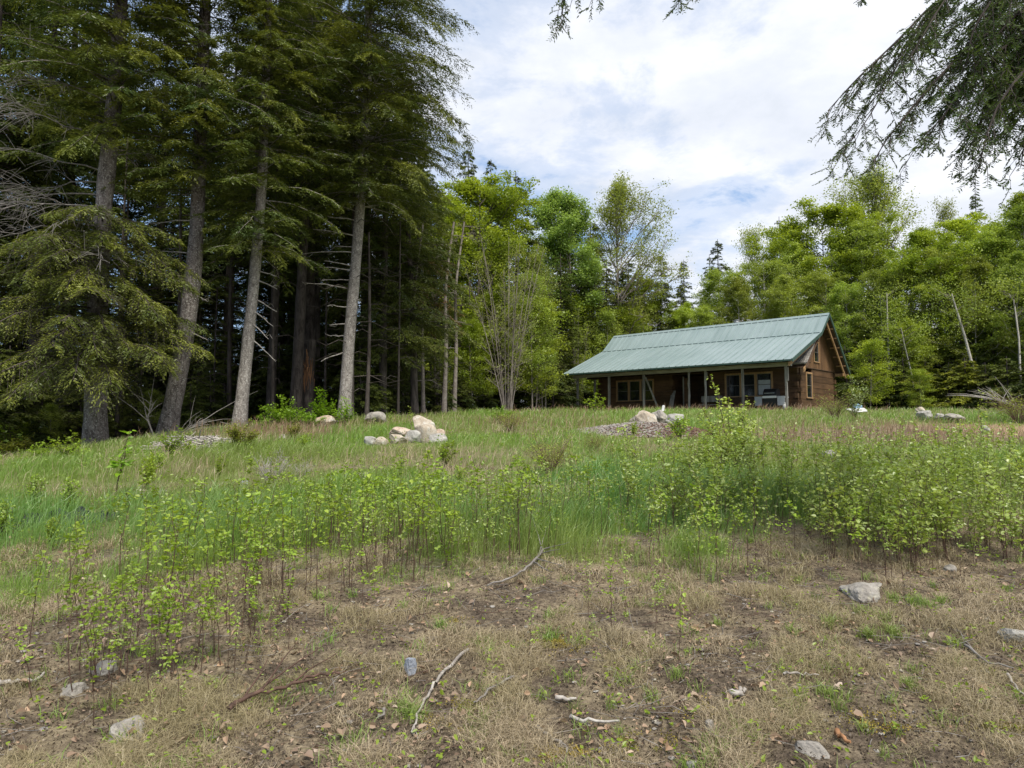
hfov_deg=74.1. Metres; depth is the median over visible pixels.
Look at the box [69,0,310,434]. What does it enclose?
hemlock tree
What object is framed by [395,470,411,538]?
birch sapling
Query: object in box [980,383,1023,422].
brushy shrub
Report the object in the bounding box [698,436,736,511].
leafy sapling
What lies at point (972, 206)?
spruce tree
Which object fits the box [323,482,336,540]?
birch sapling
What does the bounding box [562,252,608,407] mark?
hemlock tree
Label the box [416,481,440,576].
birch sapling
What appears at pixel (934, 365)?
young hemlock
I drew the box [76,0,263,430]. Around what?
hemlock tree
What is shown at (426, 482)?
birch sapling
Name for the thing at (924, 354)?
maple tree
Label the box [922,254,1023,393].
birch tree
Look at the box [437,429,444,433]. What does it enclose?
boulder
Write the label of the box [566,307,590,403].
slender tree
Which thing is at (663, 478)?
leafy sapling
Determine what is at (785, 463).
leafy sapling
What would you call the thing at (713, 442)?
young aspen
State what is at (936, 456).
leafy sapling
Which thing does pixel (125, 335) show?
hemlock tree
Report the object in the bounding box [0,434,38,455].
evergreen shrub
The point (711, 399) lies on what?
wooden bench
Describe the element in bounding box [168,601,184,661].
birch sapling
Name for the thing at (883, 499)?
leafy sapling
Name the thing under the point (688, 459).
leafy sapling
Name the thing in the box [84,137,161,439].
dead pole tree
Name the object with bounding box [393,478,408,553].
birch sapling
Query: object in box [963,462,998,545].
leafy sapling
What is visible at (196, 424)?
fallen tree
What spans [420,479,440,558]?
birch sapling
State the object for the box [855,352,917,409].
young hemlock
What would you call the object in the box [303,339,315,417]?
splintered stump
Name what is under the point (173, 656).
sapling
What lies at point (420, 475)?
birch sapling
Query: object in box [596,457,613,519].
birch sapling
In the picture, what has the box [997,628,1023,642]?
boulder
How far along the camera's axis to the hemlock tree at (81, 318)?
51.74 m
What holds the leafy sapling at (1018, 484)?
on the ground at (398, 594)
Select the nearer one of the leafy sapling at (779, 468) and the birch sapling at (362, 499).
the birch sapling at (362, 499)
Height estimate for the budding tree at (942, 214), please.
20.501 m
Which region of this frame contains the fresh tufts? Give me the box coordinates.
[0,519,1023,767]
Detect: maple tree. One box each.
[387,187,501,401]
[425,170,573,409]
[451,191,549,406]
[616,278,678,333]
[657,301,700,329]
[723,224,826,317]
[755,195,895,362]
[819,199,921,352]
[861,219,1011,386]
[868,317,938,405]
[931,211,1021,367]
[971,190,1023,365]
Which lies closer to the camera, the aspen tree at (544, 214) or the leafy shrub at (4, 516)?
the leafy shrub at (4, 516)
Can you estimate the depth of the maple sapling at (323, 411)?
22.39 m
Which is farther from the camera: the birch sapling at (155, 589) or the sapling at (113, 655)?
the birch sapling at (155, 589)
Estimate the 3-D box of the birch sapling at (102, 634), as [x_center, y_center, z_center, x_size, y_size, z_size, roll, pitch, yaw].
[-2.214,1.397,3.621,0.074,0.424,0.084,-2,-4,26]
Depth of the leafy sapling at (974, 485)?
6.71 m
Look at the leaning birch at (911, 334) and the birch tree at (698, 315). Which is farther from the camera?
the birch tree at (698, 315)
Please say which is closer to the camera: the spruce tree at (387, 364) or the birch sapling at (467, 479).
the birch sapling at (467, 479)
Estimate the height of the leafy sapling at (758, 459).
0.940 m
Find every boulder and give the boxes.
[60,682,88,695]
[89,660,117,675]
[109,715,147,743]
[315,415,335,426]
[364,411,386,423]
[364,436,376,445]
[374,437,388,445]
[389,427,409,436]
[389,434,406,443]
[405,430,421,442]
[412,415,436,429]
[416,424,436,442]
[429,433,447,443]
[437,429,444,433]
[686,761,696,767]
[705,719,714,731]
[795,740,829,758]
[839,582,881,602]
[915,407,924,411]
[916,410,932,420]
[934,413,943,419]
[943,413,965,421]
[943,564,956,571]
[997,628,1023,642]
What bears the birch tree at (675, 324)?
on the ground at (398, 594)
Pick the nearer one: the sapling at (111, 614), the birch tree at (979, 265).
the sapling at (111, 614)
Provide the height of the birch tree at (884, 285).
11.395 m
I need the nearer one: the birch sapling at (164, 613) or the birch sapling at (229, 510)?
the birch sapling at (164, 613)
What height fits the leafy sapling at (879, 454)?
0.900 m
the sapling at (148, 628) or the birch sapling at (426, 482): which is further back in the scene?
the birch sapling at (426, 482)
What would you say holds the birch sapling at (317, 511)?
on the ground at (398, 594)
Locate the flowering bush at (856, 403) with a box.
[844,376,869,418]
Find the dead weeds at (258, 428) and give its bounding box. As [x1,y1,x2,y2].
[139,402,1023,487]
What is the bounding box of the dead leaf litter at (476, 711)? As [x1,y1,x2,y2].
[0,487,1023,767]
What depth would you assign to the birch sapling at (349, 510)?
5.22 m
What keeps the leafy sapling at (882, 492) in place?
on the ground at (398, 594)
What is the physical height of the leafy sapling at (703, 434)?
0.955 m
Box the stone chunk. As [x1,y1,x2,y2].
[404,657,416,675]
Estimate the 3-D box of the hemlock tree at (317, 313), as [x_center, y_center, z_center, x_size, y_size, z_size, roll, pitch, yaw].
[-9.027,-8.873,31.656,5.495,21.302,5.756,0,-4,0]
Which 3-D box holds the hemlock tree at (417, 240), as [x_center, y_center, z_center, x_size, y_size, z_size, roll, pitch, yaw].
[-5.999,-7.731,34.382,8.104,18.978,7.400,0,-4,3]
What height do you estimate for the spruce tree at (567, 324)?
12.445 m
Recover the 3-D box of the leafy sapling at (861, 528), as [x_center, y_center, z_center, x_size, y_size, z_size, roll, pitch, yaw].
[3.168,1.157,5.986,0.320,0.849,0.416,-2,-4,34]
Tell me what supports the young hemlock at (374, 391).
on the ground at (398, 594)
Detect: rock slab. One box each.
[635,410,656,421]
[651,410,666,422]
[665,414,683,424]
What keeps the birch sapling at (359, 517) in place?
on the ground at (398, 594)
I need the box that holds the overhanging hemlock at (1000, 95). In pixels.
[546,0,1023,207]
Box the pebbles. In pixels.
[0,597,1021,767]
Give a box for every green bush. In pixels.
[251,414,277,427]
[258,395,313,426]
[292,409,326,426]
[488,405,515,422]
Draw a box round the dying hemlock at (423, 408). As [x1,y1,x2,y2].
[379,259,464,412]
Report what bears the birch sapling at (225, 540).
on the ground at (398, 594)
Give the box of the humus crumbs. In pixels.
[0,515,1023,767]
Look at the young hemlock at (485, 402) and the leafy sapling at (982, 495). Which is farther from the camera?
the young hemlock at (485, 402)
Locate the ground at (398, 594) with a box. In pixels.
[0,412,1023,767]
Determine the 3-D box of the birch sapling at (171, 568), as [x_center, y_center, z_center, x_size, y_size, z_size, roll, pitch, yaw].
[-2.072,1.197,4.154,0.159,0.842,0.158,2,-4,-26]
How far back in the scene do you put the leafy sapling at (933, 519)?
6.00 m
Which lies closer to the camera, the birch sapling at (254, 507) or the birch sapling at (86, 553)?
the birch sapling at (86, 553)
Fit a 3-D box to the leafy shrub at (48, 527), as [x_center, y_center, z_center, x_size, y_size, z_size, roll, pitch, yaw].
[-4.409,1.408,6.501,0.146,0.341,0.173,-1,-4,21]
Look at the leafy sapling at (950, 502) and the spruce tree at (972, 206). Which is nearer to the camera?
the leafy sapling at (950, 502)
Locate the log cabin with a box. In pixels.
[564,313,849,409]
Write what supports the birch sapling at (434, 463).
on the ground at (398, 594)
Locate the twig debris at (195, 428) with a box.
[139,422,262,438]
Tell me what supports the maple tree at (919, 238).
on the ground at (398, 594)
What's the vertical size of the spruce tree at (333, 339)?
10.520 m
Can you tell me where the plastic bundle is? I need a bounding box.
[847,404,866,412]
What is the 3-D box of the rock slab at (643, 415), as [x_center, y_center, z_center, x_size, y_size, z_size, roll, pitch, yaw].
[4.113,1.178,20.830,0.664,0.774,0.521,-14,-3,-1]
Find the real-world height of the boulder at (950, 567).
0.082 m
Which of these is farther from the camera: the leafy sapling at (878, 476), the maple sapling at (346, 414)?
the maple sapling at (346, 414)
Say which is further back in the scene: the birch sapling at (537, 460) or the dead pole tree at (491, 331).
the dead pole tree at (491, 331)
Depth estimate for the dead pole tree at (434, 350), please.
36.57 m
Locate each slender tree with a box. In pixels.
[526,271,558,408]
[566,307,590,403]
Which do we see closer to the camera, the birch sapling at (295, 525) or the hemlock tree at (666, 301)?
the birch sapling at (295, 525)
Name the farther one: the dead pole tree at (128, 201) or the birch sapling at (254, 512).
the dead pole tree at (128, 201)
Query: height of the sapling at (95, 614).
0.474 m
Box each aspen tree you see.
[526,185,586,327]
[535,185,607,403]
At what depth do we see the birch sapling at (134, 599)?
3.75 m
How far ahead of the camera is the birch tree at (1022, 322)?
45.28 m
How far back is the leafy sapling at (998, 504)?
6.42 m
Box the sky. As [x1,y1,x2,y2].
[0,0,1023,360]
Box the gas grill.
[755,388,788,410]
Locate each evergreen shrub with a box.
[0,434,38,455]
[225,417,260,450]
[286,419,301,437]
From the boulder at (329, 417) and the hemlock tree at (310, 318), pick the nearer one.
the boulder at (329, 417)
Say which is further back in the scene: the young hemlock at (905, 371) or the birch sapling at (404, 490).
the young hemlock at (905, 371)
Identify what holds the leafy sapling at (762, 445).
on the ground at (398, 594)
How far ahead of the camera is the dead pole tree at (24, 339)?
29.11 m
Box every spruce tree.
[0,284,50,398]
[0,305,45,404]
[20,316,78,415]
[113,253,145,405]
[139,253,217,425]
[205,272,261,359]
[220,210,328,408]
[251,230,341,406]
[320,238,388,407]
[356,312,409,401]
[467,289,510,407]
[479,172,575,408]
[497,331,536,408]
[534,254,591,408]
[600,271,642,352]
[614,261,643,322]
[674,260,695,326]
[699,239,730,326]
[699,257,715,312]
[903,264,945,392]
[905,295,919,322]
[966,193,987,304]
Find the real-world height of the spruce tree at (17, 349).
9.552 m
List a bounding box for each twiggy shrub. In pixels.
[494,406,529,431]
[520,426,577,474]
[576,432,608,453]
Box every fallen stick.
[0,672,44,684]
[227,642,341,711]
[376,707,385,718]
[411,648,468,738]
[473,675,514,702]
[487,517,563,585]
[535,725,579,752]
[555,695,575,700]
[569,714,619,722]
[729,686,746,696]
[782,671,818,675]
[834,728,850,742]
[956,629,1013,668]
[1006,673,1023,694]
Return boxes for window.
[616,379,653,401]
[724,371,772,397]
[805,372,813,398]
[813,342,819,362]
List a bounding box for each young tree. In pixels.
[3,416,40,450]
[32,402,68,443]
[133,389,163,431]
[426,339,460,403]
[449,317,496,404]
[502,268,565,409]
[504,295,570,408]
[534,339,564,397]
[557,292,607,404]
[589,307,625,385]
[596,306,655,353]
[834,357,856,403]
[843,338,904,409]
[898,368,942,406]
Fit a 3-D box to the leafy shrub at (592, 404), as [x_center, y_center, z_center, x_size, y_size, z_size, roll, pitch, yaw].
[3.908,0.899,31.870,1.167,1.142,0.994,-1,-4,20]
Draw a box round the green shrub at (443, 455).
[435,440,459,466]
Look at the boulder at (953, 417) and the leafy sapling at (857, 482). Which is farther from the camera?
the boulder at (953, 417)
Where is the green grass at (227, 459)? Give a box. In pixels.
[0,405,1023,632]
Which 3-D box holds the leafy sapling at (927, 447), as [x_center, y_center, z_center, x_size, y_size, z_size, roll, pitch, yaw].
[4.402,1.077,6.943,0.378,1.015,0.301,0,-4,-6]
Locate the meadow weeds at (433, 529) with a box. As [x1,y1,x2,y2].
[0,404,1023,572]
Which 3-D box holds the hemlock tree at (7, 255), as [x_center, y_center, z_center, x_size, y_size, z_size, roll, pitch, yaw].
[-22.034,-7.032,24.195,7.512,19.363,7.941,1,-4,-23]
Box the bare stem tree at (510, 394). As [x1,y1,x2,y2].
[463,232,549,411]
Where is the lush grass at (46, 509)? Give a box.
[0,448,911,568]
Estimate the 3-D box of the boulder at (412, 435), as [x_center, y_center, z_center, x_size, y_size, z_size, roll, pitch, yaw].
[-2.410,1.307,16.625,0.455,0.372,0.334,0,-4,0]
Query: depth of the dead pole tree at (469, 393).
41.12 m
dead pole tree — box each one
[0,167,27,354]
[13,279,29,398]
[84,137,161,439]
[110,178,163,433]
[117,316,162,432]
[132,150,223,394]
[163,258,226,414]
[191,170,270,422]
[193,288,234,419]
[213,190,279,420]
[243,151,312,421]
[260,260,290,401]
[278,257,343,379]
[305,255,346,408]
[306,140,403,416]
[325,232,405,415]
[376,180,420,416]
[404,295,409,411]
[420,245,464,411]
[425,297,472,408]
[441,306,484,406]
[442,272,465,411]
[458,283,490,398]
[473,274,507,408]
[482,303,515,408]
[506,279,567,409]
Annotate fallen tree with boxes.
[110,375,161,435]
[177,391,256,434]
[952,378,1023,413]
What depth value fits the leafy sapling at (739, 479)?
7.74 m
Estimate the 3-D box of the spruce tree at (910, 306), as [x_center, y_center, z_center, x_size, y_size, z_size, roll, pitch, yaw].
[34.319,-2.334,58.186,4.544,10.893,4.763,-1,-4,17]
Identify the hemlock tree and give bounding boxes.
[0,0,112,316]
[0,0,164,426]
[0,0,177,434]
[0,0,234,444]
[0,3,129,346]
[0,45,59,317]
[0,200,23,286]
[0,327,24,409]
[23,0,187,423]
[23,301,83,415]
[28,228,116,392]
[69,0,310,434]
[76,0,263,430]
[78,255,163,418]
[83,290,169,430]
[114,276,175,419]
[119,22,268,426]
[124,204,265,427]
[126,24,297,406]
[162,309,221,410]
[164,0,351,427]
[166,3,336,421]
[186,0,415,413]
[204,3,356,421]
[208,10,353,405]
[209,267,285,419]
[238,0,373,418]
[246,0,477,421]
[252,254,356,392]
[262,15,357,410]
[266,0,434,412]
[293,19,459,412]
[312,71,462,414]
[320,318,332,389]
[322,61,476,411]
[343,99,477,413]
[354,312,394,411]
[373,157,479,402]
[376,307,433,411]
[408,286,473,407]
[441,295,493,411]
[443,148,488,391]
[472,161,506,395]
[482,276,534,408]
[497,244,570,406]
[540,325,575,408]
[562,220,616,406]
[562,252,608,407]
[570,322,599,407]
[581,259,634,402]
[631,275,663,331]
[645,283,673,331]
[646,256,681,331]
[673,292,691,325]
[879,239,908,315]
[933,304,962,369]
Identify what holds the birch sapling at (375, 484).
on the ground at (398, 594)
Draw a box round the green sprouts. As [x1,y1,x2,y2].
[0,502,1023,767]
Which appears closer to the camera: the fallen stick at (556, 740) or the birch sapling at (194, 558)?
the fallen stick at (556, 740)
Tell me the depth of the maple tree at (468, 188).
44.13 m
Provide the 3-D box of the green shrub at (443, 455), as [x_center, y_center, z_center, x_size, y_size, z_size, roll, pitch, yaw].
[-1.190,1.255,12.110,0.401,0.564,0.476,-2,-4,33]
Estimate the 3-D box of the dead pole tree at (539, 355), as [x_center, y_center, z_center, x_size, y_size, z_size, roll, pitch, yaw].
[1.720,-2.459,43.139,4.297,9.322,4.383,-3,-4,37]
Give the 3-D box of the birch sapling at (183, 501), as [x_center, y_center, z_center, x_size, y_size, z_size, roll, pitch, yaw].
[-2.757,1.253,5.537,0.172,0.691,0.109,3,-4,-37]
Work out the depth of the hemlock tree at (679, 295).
76.80 m
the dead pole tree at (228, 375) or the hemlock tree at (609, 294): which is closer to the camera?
the dead pole tree at (228, 375)
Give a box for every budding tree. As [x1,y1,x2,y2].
[510,243,561,409]
[567,230,615,401]
[573,170,695,343]
[724,219,774,320]
[807,151,932,326]
[919,195,970,326]
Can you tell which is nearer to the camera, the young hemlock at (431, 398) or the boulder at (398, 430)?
the boulder at (398, 430)
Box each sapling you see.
[9,624,33,700]
[21,550,51,648]
[49,580,78,690]
[63,533,86,625]
[64,519,81,591]
[64,563,94,676]
[64,568,93,670]
[65,512,85,597]
[77,584,107,691]
[78,533,97,616]
[83,599,105,684]
[84,592,102,678]
[84,628,100,721]
[89,609,106,680]
[97,584,113,660]
[104,574,124,655]
[105,593,122,682]
[105,635,120,713]
[106,430,135,493]
[110,568,137,675]
[111,575,135,658]
[112,490,130,565]
[117,483,135,574]
[123,570,143,674]
[126,561,145,638]
[127,542,157,639]
[131,610,153,700]
[133,521,150,592]
[135,476,158,557]
[135,497,158,612]
[141,477,161,567]
[141,505,162,586]
[144,572,175,678]
[145,576,176,680]
[145,586,161,664]
[149,570,162,637]
[150,581,165,656]
[152,601,166,682]
[153,536,171,620]
[153,586,172,660]
[154,595,176,679]
[157,494,182,592]
[157,530,186,628]
[157,584,177,668]
[162,510,188,642]
[162,618,182,710]
[163,495,185,572]
[166,570,183,636]
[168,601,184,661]
[169,545,195,622]
[169,569,204,676]
[170,496,186,555]
[173,488,201,574]
[175,548,193,623]
[179,506,197,584]
[187,583,219,670]
[188,477,211,557]
[188,527,202,600]
[190,503,212,586]
[192,544,212,630]
[196,582,218,672]
[199,574,214,645]
[201,574,224,664]
[208,509,223,584]
[210,496,230,583]
[212,530,231,602]
[218,531,239,626]
[219,585,241,664]
[222,479,246,559]
[225,489,241,565]
[230,477,246,528]
[234,502,245,573]
[238,532,255,626]
[240,485,259,576]
[240,491,260,591]
[240,576,259,662]
[241,458,259,502]
[243,506,270,606]
[244,531,266,604]
[246,553,267,628]
[247,527,268,627]
[248,483,270,568]
[249,519,268,631]
[253,502,270,585]
[263,468,280,550]
[269,514,289,615]
[274,491,295,578]
[276,540,296,625]
[279,514,299,584]
[281,577,296,648]
[282,472,299,547]
[283,518,304,616]
[294,469,322,552]
[295,519,315,594]
[299,472,319,538]
[305,509,328,600]
[306,387,336,417]
[306,493,322,580]
[307,474,331,550]
[308,484,323,559]
[310,485,326,552]
[320,519,342,588]
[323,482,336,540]
[325,463,339,543]
[325,471,346,549]
[329,485,351,588]
[331,395,354,426]
[333,464,350,541]
[335,493,351,586]
[341,518,354,590]
[343,460,357,537]
[349,468,369,550]
[355,473,370,539]
[355,503,370,577]
[356,472,374,570]
[356,548,368,618]
[360,470,376,542]
[363,467,382,563]
[366,480,378,551]
[367,566,383,627]
[382,473,396,548]
[382,501,397,572]
[390,471,402,540]
[391,456,405,539]
[392,446,406,522]
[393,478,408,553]
[394,479,412,550]
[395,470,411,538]
[399,483,426,580]
[402,495,418,568]
[405,486,421,568]
[408,479,427,564]
[410,481,433,555]
[411,469,427,539]
[415,464,430,532]
[416,450,438,516]
[416,454,433,488]
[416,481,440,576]
[416,485,433,556]
[418,485,434,570]
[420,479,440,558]
[424,467,441,554]
[430,449,446,503]
[430,466,446,548]
[434,478,449,560]
[445,481,462,566]
[445,486,456,556]
[460,458,478,510]
[464,477,484,548]
[469,455,483,524]
[472,471,487,528]
[474,455,488,523]
[480,474,497,550]
[488,479,503,553]
[490,468,508,529]
[498,473,516,561]
[499,465,513,524]
[505,458,517,519]
[512,451,525,514]
[513,462,527,554]
[514,468,527,550]
[518,459,530,524]
[519,459,535,535]
[524,472,541,554]
[530,452,544,517]
[544,474,559,546]
[569,454,584,502]
[584,451,596,510]
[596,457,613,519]
[602,557,616,625]
[617,424,647,478]
[620,435,638,502]
[625,443,646,506]
[645,462,660,537]
[645,491,660,563]
[652,480,667,540]
[654,427,695,525]
[656,452,670,516]
[656,471,673,538]
[665,423,684,466]
[667,455,688,508]
[668,442,691,521]
[669,593,687,667]
[670,451,708,527]
[671,429,709,506]
[685,450,721,515]
[687,483,702,550]
[687,503,703,579]
[694,432,721,486]
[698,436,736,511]
[699,494,717,566]
[701,429,730,502]
[703,483,719,551]
[704,435,733,499]
[706,433,735,497]
[706,513,720,582]
[723,437,756,507]
[728,496,744,567]
[733,425,769,493]
[733,438,769,507]
[733,495,757,568]
[736,441,763,485]
[742,454,777,529]
[742,480,760,560]
[747,432,772,494]
[767,448,797,529]
[768,433,794,499]
[776,500,799,577]
[778,439,803,488]
[791,462,819,527]
[797,450,828,526]
[801,438,826,494]
[807,436,845,517]
[807,474,834,551]
[808,424,839,480]
[810,449,853,560]
[814,472,844,559]
[821,441,857,521]
[823,458,866,559]
[827,462,862,536]
[832,438,874,540]
[833,438,869,535]
[836,452,866,541]
[838,461,879,546]
[839,441,863,491]
[841,476,865,550]
[842,444,873,536]
[846,480,869,557]
[847,503,863,581]
[850,475,879,545]
[851,468,889,554]
[858,478,900,555]
[860,436,884,491]
[862,460,896,524]
[863,434,903,499]
[863,466,902,552]
[863,483,885,536]
[865,451,892,523]
[866,453,908,540]
[866,459,895,529]
[875,475,893,532]
[876,481,920,565]
[877,446,909,537]
[879,451,918,556]
[879,506,896,577]
[882,442,904,499]
[883,456,937,562]
[884,490,908,557]
[884,497,906,581]
[888,469,924,561]
[890,450,907,488]
[890,483,929,550]
[893,462,937,543]
[894,482,924,546]
[896,448,940,551]
[897,456,939,566]
[897,462,922,507]
[898,421,930,475]
[898,424,929,483]
[898,469,943,564]
[902,464,924,515]
[902,496,922,554]
[907,452,955,547]
[911,436,962,504]
[914,439,946,516]
[914,454,964,562]
[918,440,967,521]
[920,480,950,559]
[921,464,953,554]
[923,468,956,560]
[924,428,953,486]
[927,446,961,517]
[930,460,961,554]
[935,459,972,562]
[937,428,963,487]
[947,423,965,476]
[953,475,989,553]
[957,435,985,498]
[960,452,1007,551]
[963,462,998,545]
[966,475,985,538]
[970,468,1002,552]
[974,454,1023,562]
[974,469,1014,549]
[976,390,987,464]
[977,476,1023,562]
[983,437,1015,499]
[1005,465,1023,557]
[1006,434,1023,504]
[1006,448,1023,516]
[1014,465,1022,500]
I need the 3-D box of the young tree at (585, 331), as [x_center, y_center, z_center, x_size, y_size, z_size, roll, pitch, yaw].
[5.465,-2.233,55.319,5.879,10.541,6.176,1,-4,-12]
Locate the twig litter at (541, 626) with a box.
[1,532,1023,767]
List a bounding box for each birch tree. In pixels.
[668,309,684,328]
[678,305,715,326]
[679,267,752,325]
[711,276,774,324]
[718,258,810,324]
[757,272,824,318]
[767,241,839,317]
[797,268,858,381]
[806,280,886,380]
[813,218,903,352]
[839,266,925,378]
[867,225,978,374]
[900,246,991,377]
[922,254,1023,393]
[933,224,1023,382]
[973,202,1023,378]
[976,248,1023,381]
[1002,246,1023,362]
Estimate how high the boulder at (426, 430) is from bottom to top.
0.577 m
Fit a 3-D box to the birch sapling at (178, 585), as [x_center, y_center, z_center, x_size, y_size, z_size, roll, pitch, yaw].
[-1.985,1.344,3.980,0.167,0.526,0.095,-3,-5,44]
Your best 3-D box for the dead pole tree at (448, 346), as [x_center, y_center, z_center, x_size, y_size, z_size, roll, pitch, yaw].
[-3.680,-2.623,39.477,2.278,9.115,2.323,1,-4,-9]
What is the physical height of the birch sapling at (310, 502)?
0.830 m
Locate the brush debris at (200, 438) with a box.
[143,429,243,451]
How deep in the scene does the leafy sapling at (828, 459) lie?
7.30 m
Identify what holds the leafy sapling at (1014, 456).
on the ground at (398, 594)
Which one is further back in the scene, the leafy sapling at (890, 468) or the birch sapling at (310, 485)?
the leafy sapling at (890, 468)
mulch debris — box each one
[578,421,697,436]
[595,422,719,439]
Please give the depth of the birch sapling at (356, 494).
6.39 m
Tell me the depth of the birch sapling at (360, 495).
6.35 m
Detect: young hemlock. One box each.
[0,346,70,456]
[0,377,43,453]
[1,364,82,447]
[47,376,118,444]
[108,374,161,439]
[179,385,214,429]
[180,370,233,427]
[191,335,263,425]
[249,343,291,421]
[315,357,339,412]
[326,346,392,415]
[373,364,420,413]
[404,369,441,411]
[420,367,457,411]
[447,373,476,411]
[473,381,499,410]
[506,378,541,410]
[535,362,578,409]
[547,371,588,409]
[834,327,922,403]
[834,345,898,409]
[834,346,885,407]
[836,327,883,397]
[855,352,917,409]
[876,335,951,407]
[876,357,939,409]
[880,359,969,409]
[915,330,994,400]
[921,362,976,409]
[925,358,1001,410]
[959,329,1023,404]
[960,363,1009,409]
[973,356,1023,410]
[988,352,1023,408]
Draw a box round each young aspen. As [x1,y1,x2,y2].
[694,374,761,469]
[694,414,732,467]
[731,412,768,464]
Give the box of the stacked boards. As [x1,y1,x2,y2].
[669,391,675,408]
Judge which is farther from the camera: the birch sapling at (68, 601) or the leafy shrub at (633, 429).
the leafy shrub at (633, 429)
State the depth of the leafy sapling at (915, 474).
6.99 m
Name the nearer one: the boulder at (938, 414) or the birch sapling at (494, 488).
the birch sapling at (494, 488)
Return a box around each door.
[684,378,687,408]
[698,381,708,408]
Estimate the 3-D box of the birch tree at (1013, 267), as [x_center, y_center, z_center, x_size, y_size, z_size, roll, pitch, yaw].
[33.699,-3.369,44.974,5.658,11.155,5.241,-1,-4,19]
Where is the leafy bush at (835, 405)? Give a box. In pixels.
[813,388,854,418]
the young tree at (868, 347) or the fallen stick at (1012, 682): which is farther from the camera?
the young tree at (868, 347)
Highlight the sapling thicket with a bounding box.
[14,414,1023,721]
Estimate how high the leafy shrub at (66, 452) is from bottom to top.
0.654 m
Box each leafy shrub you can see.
[0,424,28,455]
[0,495,15,536]
[23,473,48,506]
[26,437,52,457]
[44,514,63,544]
[49,430,84,458]
[60,473,82,509]
[67,443,90,459]
[138,452,157,489]
[153,451,165,470]
[157,425,185,452]
[181,437,196,452]
[213,454,225,476]
[296,433,311,446]
[374,473,386,496]
[453,464,466,487]
[584,393,605,411]
[622,474,637,497]
[629,421,638,434]
[667,414,689,438]
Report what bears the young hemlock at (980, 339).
on the ground at (398, 594)
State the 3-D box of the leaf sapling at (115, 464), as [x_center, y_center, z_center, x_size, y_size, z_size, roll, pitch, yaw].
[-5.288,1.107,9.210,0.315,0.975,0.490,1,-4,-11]
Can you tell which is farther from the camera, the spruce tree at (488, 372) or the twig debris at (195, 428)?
the spruce tree at (488, 372)
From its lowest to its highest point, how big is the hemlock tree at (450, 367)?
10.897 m
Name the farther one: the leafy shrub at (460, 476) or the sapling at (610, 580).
the leafy shrub at (460, 476)
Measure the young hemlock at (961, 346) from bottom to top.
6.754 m
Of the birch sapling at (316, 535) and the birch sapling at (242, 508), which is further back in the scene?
the birch sapling at (242, 508)
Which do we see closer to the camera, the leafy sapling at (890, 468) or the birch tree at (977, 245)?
the leafy sapling at (890, 468)
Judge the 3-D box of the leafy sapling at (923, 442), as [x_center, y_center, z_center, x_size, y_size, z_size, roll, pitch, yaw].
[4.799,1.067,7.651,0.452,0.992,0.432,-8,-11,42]
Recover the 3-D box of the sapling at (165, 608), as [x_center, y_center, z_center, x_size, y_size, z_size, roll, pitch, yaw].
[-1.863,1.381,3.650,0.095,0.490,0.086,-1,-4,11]
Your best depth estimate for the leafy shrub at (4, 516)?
6.77 m
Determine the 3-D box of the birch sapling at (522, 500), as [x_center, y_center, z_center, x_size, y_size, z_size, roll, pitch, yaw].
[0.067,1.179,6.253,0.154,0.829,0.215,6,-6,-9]
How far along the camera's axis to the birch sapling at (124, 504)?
5.39 m
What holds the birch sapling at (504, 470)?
on the ground at (398, 594)
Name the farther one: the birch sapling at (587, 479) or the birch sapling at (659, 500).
the birch sapling at (587, 479)
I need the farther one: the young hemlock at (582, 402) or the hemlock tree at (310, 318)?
the young hemlock at (582, 402)
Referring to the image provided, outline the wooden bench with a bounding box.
[700,396,722,410]
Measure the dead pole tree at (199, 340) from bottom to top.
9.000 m
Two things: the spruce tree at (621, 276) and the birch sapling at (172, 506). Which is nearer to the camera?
the birch sapling at (172, 506)
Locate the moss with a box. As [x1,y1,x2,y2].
[399,616,1023,765]
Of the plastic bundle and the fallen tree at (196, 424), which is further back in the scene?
the plastic bundle
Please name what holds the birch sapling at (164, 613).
on the ground at (398, 594)
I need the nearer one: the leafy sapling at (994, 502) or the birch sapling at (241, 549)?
the birch sapling at (241, 549)
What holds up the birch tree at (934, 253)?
on the ground at (398, 594)
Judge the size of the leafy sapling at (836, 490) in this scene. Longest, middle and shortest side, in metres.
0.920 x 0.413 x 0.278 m
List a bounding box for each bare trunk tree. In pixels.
[396,223,444,394]
[425,222,487,412]
[438,214,486,411]
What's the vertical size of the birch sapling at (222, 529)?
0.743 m
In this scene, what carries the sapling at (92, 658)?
on the ground at (398, 594)
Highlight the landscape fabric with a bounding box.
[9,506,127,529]
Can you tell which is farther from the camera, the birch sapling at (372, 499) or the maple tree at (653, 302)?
the maple tree at (653, 302)
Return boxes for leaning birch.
[768,250,812,311]
[860,273,914,404]
[864,305,944,374]
[918,271,998,406]
[977,259,1023,369]
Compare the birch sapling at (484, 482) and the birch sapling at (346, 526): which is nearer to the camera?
the birch sapling at (346, 526)
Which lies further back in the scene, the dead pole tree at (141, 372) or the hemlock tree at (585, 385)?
the hemlock tree at (585, 385)
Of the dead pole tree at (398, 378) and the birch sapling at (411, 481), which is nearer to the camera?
the birch sapling at (411, 481)
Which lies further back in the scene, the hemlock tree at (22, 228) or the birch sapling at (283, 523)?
the hemlock tree at (22, 228)
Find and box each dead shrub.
[254,445,293,481]
[288,456,316,479]
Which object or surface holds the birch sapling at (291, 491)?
on the ground at (398, 594)

